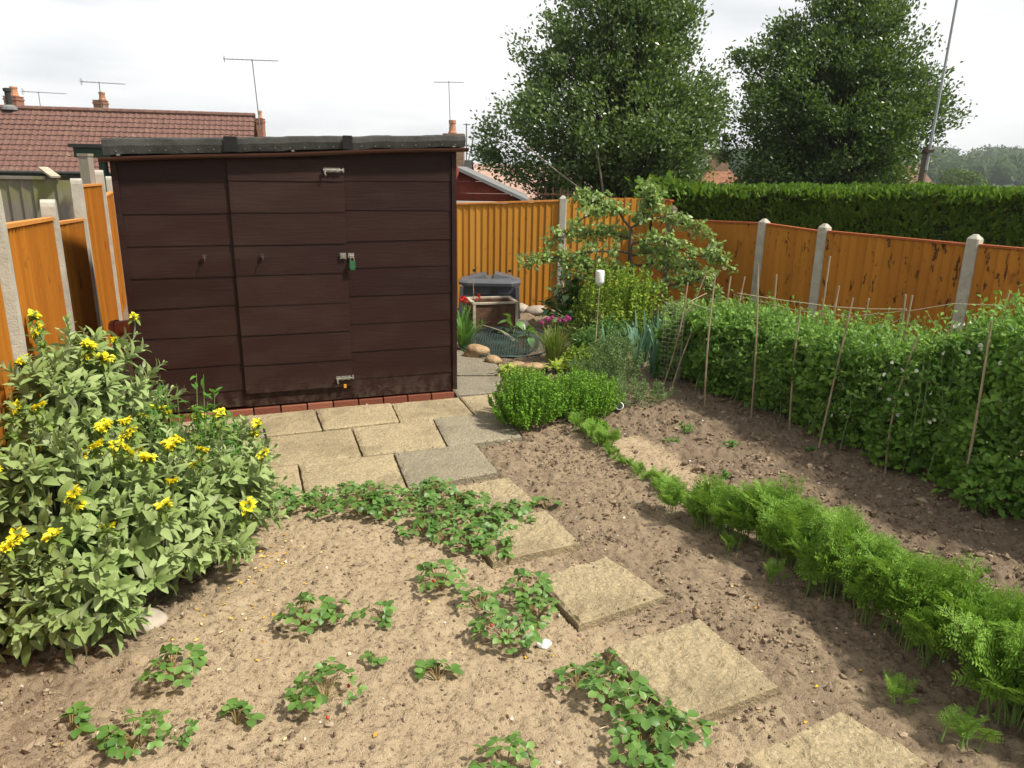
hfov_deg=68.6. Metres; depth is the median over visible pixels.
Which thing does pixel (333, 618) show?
strawberry plant
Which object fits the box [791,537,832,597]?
carrot plant
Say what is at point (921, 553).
carrot plant
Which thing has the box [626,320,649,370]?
leek
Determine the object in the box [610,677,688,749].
strawberry plant
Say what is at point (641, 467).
carrot seedling
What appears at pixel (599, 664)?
strawberry plant
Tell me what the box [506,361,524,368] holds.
stone
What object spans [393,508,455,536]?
strawberry plant
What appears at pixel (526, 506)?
strawberry plant
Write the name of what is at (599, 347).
rosemary bush
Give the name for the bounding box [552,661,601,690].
strawberry plant
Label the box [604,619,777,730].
stepping stone
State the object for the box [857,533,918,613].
carrot plant
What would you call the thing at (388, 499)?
strawberry plant
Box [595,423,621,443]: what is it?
carrot seedling
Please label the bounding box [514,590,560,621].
strawberry plant
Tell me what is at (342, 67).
sky
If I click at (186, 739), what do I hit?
strawberry plant
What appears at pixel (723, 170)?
house
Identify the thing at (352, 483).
strawberry plant
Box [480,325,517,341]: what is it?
dry stems
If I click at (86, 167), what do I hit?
fence post
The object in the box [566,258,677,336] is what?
golden shrub
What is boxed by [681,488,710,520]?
carrot plant
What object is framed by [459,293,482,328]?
geranium
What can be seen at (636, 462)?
carrot seedling
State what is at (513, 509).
strawberry plant
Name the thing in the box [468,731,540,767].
strawberry plant
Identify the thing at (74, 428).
sage bush
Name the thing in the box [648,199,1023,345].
fence
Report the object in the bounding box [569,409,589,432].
carrot seedling
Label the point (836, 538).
carrot plant
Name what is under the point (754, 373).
bamboo cane
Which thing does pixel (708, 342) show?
bamboo cane
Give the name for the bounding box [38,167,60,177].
plank
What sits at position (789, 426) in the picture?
bamboo cane
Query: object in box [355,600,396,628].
strawberry plant
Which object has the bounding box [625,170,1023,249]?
hedge
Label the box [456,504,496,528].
strawberry plant
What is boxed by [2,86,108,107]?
chimneys
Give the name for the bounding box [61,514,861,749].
fallen petals
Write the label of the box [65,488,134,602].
daisy plant
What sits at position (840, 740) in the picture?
stepping stone
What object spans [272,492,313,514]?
strawberry plant
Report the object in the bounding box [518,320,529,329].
stone
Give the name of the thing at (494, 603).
strawberry plant
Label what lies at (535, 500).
strawberry plant
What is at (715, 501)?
carrot plant
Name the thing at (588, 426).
carrot seedling
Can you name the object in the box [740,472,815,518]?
carrot plant
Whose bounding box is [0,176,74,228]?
fence
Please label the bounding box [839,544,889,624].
carrot plant
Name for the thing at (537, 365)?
stone
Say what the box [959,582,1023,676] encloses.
carrot plant
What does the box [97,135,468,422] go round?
shed
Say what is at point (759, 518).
carrot plant
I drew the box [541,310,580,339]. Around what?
rhododendron
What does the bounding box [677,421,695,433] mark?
weed
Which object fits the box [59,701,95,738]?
strawberry plant
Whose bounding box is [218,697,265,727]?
strawberry plant
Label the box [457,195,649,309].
fence
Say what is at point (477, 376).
path
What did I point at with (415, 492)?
strawberry plant
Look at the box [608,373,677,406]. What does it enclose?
rosemary bush
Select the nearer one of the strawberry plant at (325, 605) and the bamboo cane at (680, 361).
the strawberry plant at (325, 605)
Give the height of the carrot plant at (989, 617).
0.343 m
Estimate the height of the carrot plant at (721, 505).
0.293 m
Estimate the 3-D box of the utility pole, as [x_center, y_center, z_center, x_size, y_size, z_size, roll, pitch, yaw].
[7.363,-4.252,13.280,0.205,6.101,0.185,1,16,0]
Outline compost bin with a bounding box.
[458,269,520,318]
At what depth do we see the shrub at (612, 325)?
8.23 m
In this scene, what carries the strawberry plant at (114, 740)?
on the ground
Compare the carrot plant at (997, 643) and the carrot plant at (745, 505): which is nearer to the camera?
the carrot plant at (997, 643)
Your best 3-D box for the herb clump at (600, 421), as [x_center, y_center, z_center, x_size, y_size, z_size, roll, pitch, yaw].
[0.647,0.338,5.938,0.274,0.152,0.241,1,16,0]
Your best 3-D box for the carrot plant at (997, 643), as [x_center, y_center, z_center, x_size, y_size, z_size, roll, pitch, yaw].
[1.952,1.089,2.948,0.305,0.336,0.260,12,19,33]
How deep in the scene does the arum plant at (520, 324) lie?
9.06 m
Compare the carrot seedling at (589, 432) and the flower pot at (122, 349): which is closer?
the carrot seedling at (589, 432)
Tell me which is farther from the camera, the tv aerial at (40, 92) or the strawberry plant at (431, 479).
the tv aerial at (40, 92)
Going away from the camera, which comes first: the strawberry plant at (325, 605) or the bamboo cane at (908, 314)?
the strawberry plant at (325, 605)
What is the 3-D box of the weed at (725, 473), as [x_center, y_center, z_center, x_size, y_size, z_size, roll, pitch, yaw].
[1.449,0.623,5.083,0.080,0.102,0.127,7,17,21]
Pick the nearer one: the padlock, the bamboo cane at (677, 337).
the padlock
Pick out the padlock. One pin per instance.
(352, 265)
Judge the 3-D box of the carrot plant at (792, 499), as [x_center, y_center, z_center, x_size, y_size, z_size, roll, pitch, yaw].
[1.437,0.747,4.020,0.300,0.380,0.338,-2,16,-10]
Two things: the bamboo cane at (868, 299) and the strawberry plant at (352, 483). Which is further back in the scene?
the bamboo cane at (868, 299)
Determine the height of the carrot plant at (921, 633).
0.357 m
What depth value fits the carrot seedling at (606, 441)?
5.55 m
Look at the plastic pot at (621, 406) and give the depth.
6.47 m
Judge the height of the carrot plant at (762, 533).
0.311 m
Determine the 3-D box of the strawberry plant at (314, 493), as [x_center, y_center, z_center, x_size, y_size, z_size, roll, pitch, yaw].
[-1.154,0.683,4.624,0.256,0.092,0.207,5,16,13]
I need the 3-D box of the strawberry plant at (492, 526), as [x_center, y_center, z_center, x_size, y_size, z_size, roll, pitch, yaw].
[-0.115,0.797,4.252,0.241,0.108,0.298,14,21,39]
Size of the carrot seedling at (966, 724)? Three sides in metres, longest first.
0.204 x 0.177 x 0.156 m
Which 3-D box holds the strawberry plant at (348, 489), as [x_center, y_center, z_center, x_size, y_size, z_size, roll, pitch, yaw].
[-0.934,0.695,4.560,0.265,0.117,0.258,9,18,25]
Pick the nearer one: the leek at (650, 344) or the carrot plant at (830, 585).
the carrot plant at (830, 585)
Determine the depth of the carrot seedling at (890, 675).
3.04 m
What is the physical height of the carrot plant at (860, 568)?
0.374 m
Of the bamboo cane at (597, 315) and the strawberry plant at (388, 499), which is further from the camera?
the bamboo cane at (597, 315)
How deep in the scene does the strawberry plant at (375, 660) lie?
3.13 m
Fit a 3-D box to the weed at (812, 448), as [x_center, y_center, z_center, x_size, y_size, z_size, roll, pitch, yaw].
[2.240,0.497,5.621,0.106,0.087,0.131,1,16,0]
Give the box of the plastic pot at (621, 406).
[616,402,623,409]
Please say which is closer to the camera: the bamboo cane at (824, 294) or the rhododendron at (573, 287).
the bamboo cane at (824, 294)
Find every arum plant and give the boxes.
[497,313,525,337]
[513,324,534,347]
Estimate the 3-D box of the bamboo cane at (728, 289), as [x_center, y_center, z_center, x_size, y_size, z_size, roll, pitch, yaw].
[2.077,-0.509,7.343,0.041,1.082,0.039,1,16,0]
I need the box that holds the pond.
[469,331,539,355]
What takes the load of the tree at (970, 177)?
on the ground
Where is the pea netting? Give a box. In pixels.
[658,302,689,382]
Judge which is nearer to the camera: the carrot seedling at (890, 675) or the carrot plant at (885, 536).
the carrot seedling at (890, 675)
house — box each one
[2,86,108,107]
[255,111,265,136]
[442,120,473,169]
[473,164,648,242]
[699,153,740,184]
[894,165,932,184]
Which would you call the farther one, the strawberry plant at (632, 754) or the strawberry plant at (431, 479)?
the strawberry plant at (431, 479)
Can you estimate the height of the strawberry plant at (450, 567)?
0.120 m
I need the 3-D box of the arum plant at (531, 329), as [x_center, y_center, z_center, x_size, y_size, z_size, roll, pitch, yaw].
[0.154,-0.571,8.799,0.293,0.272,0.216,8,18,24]
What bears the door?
in the shed at (247, 289)
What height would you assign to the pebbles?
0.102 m
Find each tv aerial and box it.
[21,88,65,105]
[80,78,125,107]
[223,55,277,128]
[434,81,463,134]
[463,123,476,159]
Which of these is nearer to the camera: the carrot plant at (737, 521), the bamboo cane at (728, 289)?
the carrot plant at (737, 521)
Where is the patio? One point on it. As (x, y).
(299, 437)
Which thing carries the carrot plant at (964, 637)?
on the ground
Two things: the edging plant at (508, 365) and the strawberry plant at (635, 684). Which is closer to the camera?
the strawberry plant at (635, 684)
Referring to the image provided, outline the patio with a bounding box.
[181,394,521,511]
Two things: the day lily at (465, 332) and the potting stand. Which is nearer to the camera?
the potting stand
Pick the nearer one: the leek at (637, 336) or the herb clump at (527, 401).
the herb clump at (527, 401)
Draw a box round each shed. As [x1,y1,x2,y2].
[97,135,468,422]
[456,164,529,204]
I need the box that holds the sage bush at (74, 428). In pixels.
[0,309,289,666]
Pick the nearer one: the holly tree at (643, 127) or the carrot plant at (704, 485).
the carrot plant at (704, 485)
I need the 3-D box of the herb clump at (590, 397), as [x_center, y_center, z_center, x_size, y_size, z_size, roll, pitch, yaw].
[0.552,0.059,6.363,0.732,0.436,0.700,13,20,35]
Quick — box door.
[226,158,353,393]
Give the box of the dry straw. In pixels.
[2,401,1006,767]
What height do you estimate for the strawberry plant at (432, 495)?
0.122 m
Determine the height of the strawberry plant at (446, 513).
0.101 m
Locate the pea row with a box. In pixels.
[648,284,1023,519]
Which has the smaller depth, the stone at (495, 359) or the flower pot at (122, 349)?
the flower pot at (122, 349)
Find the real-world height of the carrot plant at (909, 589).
0.446 m
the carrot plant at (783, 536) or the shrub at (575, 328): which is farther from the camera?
the shrub at (575, 328)
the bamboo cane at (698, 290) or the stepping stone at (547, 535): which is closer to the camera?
the stepping stone at (547, 535)
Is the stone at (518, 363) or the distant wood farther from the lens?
the distant wood
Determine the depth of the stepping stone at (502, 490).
4.71 m
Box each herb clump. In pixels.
[486,364,574,430]
[549,364,625,421]
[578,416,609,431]
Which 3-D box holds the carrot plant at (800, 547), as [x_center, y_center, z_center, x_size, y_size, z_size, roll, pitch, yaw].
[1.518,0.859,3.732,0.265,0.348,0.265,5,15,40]
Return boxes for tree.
[466,0,737,231]
[514,177,738,306]
[705,0,982,184]
[938,166,990,186]
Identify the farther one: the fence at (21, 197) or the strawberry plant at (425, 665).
the fence at (21, 197)
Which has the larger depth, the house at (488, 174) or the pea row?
the house at (488, 174)
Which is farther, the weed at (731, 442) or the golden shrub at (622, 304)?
the golden shrub at (622, 304)
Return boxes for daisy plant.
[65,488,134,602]
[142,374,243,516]
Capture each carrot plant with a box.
[654,472,687,514]
[680,473,726,530]
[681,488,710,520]
[681,489,707,529]
[705,485,739,539]
[706,484,745,530]
[706,487,737,530]
[710,489,741,533]
[721,492,758,541]
[727,480,761,543]
[735,477,780,545]
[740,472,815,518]
[744,501,796,558]
[747,500,771,552]
[752,490,812,557]
[756,493,815,564]
[767,516,804,566]
[774,510,825,578]
[784,525,826,591]
[791,513,829,553]
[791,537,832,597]
[796,495,855,526]
[801,504,873,582]
[814,505,884,607]
[818,546,843,595]
[830,516,868,591]
[833,538,895,596]
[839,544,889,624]
[840,528,898,604]
[841,529,916,616]
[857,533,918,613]
[861,531,915,614]
[862,550,974,638]
[864,547,956,644]
[876,558,938,651]
[880,555,934,632]
[880,559,929,646]
[894,554,982,654]
[899,588,973,669]
[911,552,961,592]
[920,589,967,665]
[924,552,1023,661]
[935,603,1023,725]
[957,611,987,666]
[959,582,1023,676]
[959,585,1022,631]
[963,624,1009,686]
[967,602,1010,686]
[968,620,1023,730]
[972,625,1022,695]
[1013,638,1023,676]
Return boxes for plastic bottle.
[595,270,604,286]
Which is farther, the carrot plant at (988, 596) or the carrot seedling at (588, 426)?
the carrot seedling at (588, 426)
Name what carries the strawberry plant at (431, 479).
on the ground
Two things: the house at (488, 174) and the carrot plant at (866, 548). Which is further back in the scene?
the house at (488, 174)
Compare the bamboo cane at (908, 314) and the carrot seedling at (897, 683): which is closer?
the carrot seedling at (897, 683)
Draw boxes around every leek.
[599,324,620,353]
[610,323,639,360]
[622,309,655,365]
[623,307,660,361]
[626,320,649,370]
[647,308,663,346]
[647,344,658,377]
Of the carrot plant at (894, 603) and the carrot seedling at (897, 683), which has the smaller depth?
the carrot seedling at (897, 683)
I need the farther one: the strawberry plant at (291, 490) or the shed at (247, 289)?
the shed at (247, 289)
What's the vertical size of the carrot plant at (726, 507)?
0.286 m
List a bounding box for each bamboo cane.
[594,287,599,352]
[663,282,687,384]
[672,334,691,386]
[690,274,705,310]
[704,273,715,406]
[726,276,730,303]
[737,277,745,307]
[750,263,758,417]
[773,274,777,306]
[788,307,800,430]
[818,298,853,447]
[821,256,830,316]
[831,286,839,326]
[840,298,869,423]
[884,335,919,473]
[900,294,906,332]
[903,295,913,339]
[958,321,992,507]
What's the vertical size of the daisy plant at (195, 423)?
0.887 m
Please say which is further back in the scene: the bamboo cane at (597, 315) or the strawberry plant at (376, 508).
the bamboo cane at (597, 315)
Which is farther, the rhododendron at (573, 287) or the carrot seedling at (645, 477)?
the rhododendron at (573, 287)
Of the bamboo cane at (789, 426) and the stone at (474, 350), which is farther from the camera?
the stone at (474, 350)
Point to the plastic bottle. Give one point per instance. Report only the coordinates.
(599, 279)
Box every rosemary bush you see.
[584,327,649,385]
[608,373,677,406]
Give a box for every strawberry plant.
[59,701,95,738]
[92,709,170,758]
[137,642,207,686]
[163,718,198,747]
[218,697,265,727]
[257,484,309,506]
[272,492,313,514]
[273,591,337,634]
[285,657,367,719]
[302,485,342,503]
[304,496,340,517]
[314,599,357,623]
[330,492,390,515]
[335,486,382,510]
[337,481,361,494]
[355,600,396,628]
[359,480,391,493]
[360,650,387,665]
[367,484,408,505]
[369,498,411,521]
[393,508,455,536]
[400,482,424,499]
[401,496,425,510]
[412,484,467,509]
[414,658,462,679]
[416,559,467,592]
[419,476,456,493]
[420,507,458,527]
[425,522,466,546]
[426,491,481,513]
[447,522,490,552]
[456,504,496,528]
[457,585,499,610]
[460,490,491,506]
[461,511,515,539]
[468,608,546,654]
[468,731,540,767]
[471,533,514,558]
[484,502,535,529]
[498,568,553,603]
[502,499,532,517]
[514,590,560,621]
[531,496,561,507]
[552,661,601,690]
[576,659,649,718]
[584,649,625,672]
[607,721,674,767]
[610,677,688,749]
[622,703,716,767]
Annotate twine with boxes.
[689,293,1001,327]
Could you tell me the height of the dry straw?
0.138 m
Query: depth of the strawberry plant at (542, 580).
3.60 m
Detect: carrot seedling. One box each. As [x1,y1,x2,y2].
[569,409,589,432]
[582,419,601,438]
[587,425,606,437]
[592,428,614,450]
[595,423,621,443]
[610,448,621,455]
[622,456,634,464]
[631,466,641,475]
[632,460,643,468]
[632,462,644,469]
[639,472,650,480]
[649,465,672,477]
[651,477,664,493]
[720,531,741,554]
[763,557,789,584]
[883,668,898,682]
[885,671,920,709]
[935,703,1003,751]
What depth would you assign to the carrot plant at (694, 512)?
4.37 m
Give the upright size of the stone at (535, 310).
0.162 m
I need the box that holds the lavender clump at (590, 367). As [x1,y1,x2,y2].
[562,351,615,386]
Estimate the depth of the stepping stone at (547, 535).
4.11 m
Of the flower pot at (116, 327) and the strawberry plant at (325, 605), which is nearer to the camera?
the strawberry plant at (325, 605)
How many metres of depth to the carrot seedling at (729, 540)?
4.08 m
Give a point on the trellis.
(545, 194)
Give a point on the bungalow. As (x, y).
(33, 139)
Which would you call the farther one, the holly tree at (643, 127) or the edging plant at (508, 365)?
the holly tree at (643, 127)
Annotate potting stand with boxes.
[116,349,136,392]
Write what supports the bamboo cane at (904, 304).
on the ground
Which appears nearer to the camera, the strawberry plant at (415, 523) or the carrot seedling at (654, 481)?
the strawberry plant at (415, 523)
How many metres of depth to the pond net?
8.68 m
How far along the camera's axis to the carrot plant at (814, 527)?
3.81 m
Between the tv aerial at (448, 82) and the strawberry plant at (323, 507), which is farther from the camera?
the tv aerial at (448, 82)
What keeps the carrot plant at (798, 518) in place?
on the ground
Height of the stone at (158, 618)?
0.122 m
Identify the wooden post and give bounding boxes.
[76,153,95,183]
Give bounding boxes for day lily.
[457,306,484,326]
[457,313,489,350]
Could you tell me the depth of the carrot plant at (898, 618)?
3.25 m
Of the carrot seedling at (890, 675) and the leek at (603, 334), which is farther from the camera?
the leek at (603, 334)
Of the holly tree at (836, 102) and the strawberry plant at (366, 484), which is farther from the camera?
the holly tree at (836, 102)
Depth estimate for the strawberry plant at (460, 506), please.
4.45 m
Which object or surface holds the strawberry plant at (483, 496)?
on the ground
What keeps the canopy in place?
on the ground
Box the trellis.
[536,187,576,202]
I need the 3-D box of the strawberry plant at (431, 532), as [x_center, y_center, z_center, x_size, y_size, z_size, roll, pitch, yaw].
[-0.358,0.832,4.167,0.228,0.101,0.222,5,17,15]
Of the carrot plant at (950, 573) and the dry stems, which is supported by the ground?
the carrot plant at (950, 573)
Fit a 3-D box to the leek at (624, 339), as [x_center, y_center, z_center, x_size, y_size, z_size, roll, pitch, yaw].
[1.208,-0.464,8.027,0.358,0.505,0.223,8,17,22]
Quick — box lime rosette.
[540,358,569,373]
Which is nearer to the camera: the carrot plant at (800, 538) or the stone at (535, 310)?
the carrot plant at (800, 538)
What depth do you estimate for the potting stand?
6.40 m
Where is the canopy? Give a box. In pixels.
[68,144,110,191]
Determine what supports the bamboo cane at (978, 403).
on the ground
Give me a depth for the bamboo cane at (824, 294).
6.26 m
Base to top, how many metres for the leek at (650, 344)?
0.579 m
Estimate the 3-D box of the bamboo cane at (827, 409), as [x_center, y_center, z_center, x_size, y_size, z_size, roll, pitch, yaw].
[2.392,-0.048,5.568,0.109,1.198,0.027,8,17,23]
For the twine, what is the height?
0.335 m
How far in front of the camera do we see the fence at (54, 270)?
5.54 m
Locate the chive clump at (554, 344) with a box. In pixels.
[534,315,575,362]
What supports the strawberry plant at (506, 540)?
on the ground
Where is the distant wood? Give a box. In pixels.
[692,142,1023,185]
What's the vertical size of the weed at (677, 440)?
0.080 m
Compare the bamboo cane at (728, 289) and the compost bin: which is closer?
the bamboo cane at (728, 289)
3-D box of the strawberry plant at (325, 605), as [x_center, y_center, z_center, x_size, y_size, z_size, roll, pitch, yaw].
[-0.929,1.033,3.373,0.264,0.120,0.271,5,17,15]
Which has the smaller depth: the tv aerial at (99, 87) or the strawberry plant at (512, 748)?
the strawberry plant at (512, 748)
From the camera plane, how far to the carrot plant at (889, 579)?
3.27 m
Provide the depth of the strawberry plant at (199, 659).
2.98 m
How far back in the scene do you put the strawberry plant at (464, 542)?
4.05 m
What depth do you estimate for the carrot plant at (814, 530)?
3.81 m
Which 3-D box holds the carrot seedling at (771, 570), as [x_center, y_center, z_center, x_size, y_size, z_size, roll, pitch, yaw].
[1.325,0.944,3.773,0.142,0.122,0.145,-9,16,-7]
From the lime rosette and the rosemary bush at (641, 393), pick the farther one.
the lime rosette
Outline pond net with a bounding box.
[458,327,547,356]
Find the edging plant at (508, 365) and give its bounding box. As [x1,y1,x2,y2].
[491,362,522,375]
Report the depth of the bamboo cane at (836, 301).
6.19 m
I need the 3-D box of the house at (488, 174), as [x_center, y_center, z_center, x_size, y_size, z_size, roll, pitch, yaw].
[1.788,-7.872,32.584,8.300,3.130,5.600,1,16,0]
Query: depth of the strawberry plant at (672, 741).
2.63 m
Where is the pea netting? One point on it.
(672, 342)
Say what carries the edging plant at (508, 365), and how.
on the ground
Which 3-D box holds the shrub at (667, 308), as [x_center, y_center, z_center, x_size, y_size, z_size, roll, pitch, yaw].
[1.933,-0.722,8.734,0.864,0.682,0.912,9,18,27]
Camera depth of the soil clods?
3.71 m
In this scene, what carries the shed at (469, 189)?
on the ground
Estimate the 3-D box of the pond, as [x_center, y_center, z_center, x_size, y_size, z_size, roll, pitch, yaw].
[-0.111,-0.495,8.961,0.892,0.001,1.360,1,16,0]
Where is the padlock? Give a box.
[349,257,355,269]
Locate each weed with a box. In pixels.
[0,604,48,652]
[662,436,682,442]
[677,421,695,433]
[721,469,732,479]
[722,439,737,447]
[804,445,818,451]
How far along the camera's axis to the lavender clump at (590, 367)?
7.08 m
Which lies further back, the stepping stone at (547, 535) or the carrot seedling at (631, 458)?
the carrot seedling at (631, 458)
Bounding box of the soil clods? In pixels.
[0,378,1023,767]
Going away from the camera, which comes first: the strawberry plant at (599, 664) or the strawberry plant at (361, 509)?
the strawberry plant at (599, 664)
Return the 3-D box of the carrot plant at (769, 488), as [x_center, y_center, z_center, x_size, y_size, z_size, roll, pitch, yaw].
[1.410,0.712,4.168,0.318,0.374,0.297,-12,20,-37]
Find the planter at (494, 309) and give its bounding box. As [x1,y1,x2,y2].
[465,296,518,331]
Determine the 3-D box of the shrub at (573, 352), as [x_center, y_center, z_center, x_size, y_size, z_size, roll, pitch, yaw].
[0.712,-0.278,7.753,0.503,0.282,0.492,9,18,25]
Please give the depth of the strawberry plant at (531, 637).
3.25 m
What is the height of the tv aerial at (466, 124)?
1.520 m
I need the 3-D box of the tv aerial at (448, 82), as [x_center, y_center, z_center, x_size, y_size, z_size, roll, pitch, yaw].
[-2.026,-8.661,24.180,0.966,2.051,0.493,-4,17,-17]
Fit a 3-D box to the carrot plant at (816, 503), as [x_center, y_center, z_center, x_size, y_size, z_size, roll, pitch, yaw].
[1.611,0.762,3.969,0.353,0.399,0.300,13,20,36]
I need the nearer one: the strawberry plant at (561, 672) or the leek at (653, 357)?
the strawberry plant at (561, 672)
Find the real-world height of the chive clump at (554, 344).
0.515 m
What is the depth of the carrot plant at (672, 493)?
4.49 m
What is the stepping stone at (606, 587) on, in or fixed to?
on the ground
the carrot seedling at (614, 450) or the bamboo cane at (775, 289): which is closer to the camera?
the carrot seedling at (614, 450)
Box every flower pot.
[108,320,130,336]
[118,335,131,353]
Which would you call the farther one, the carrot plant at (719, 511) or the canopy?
the canopy
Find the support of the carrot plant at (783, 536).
on the ground
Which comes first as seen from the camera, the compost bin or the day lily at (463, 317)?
the day lily at (463, 317)
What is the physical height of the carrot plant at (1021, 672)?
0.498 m
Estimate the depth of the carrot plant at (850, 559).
3.70 m
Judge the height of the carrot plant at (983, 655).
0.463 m
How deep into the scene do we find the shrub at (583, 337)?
8.14 m
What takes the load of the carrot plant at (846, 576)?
on the ground
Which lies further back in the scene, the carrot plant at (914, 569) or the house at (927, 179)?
the house at (927, 179)
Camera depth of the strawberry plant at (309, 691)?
2.89 m
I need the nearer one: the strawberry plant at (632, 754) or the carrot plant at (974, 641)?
the strawberry plant at (632, 754)
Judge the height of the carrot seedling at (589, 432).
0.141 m
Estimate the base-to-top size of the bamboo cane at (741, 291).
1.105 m
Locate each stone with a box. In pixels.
[137,607,168,631]
[451,477,534,517]
[463,344,489,357]
[467,511,579,568]
[484,355,501,364]
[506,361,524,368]
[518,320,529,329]
[518,362,549,371]
[520,303,527,312]
[524,305,545,314]
[536,556,664,631]
[537,639,551,648]
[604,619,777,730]
[740,712,927,767]
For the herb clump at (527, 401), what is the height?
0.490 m
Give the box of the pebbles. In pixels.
[0,387,993,764]
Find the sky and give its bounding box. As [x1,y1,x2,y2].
[0,0,1023,164]
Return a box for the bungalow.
[0,88,257,215]
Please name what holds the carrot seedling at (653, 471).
on the ground
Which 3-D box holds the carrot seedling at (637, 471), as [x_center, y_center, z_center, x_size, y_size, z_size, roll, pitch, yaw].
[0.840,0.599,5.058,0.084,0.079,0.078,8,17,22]
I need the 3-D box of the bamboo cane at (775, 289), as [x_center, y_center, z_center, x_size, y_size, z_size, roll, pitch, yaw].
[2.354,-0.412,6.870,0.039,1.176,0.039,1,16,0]
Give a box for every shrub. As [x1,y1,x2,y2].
[560,342,605,371]
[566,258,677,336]
[566,304,629,338]
[571,324,605,352]
[586,314,630,355]
[646,292,703,343]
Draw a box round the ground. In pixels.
[0,181,1023,767]
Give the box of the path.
[452,350,501,398]
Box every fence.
[0,170,126,607]
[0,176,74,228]
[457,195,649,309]
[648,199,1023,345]
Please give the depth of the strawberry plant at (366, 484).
4.71 m
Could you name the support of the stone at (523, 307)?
on the ground
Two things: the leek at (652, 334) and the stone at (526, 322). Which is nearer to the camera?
the leek at (652, 334)
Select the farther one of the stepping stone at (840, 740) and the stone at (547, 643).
the stone at (547, 643)
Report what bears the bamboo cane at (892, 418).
on the ground
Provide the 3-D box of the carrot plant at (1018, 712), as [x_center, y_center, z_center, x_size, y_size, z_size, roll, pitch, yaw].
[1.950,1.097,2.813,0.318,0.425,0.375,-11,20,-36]
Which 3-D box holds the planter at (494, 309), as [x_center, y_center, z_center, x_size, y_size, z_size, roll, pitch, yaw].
[-0.264,-0.903,9.750,0.601,0.393,0.481,-3,16,-14]
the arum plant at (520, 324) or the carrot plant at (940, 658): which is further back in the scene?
the arum plant at (520, 324)
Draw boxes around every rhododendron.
[537,268,604,324]
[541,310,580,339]
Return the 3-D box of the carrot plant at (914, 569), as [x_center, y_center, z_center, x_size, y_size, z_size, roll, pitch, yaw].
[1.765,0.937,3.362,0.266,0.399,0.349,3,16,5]
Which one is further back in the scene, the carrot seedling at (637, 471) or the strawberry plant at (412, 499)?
the carrot seedling at (637, 471)
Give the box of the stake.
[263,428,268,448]
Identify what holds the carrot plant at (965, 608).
on the ground
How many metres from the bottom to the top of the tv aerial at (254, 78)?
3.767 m
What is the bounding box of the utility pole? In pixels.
[918,0,957,181]

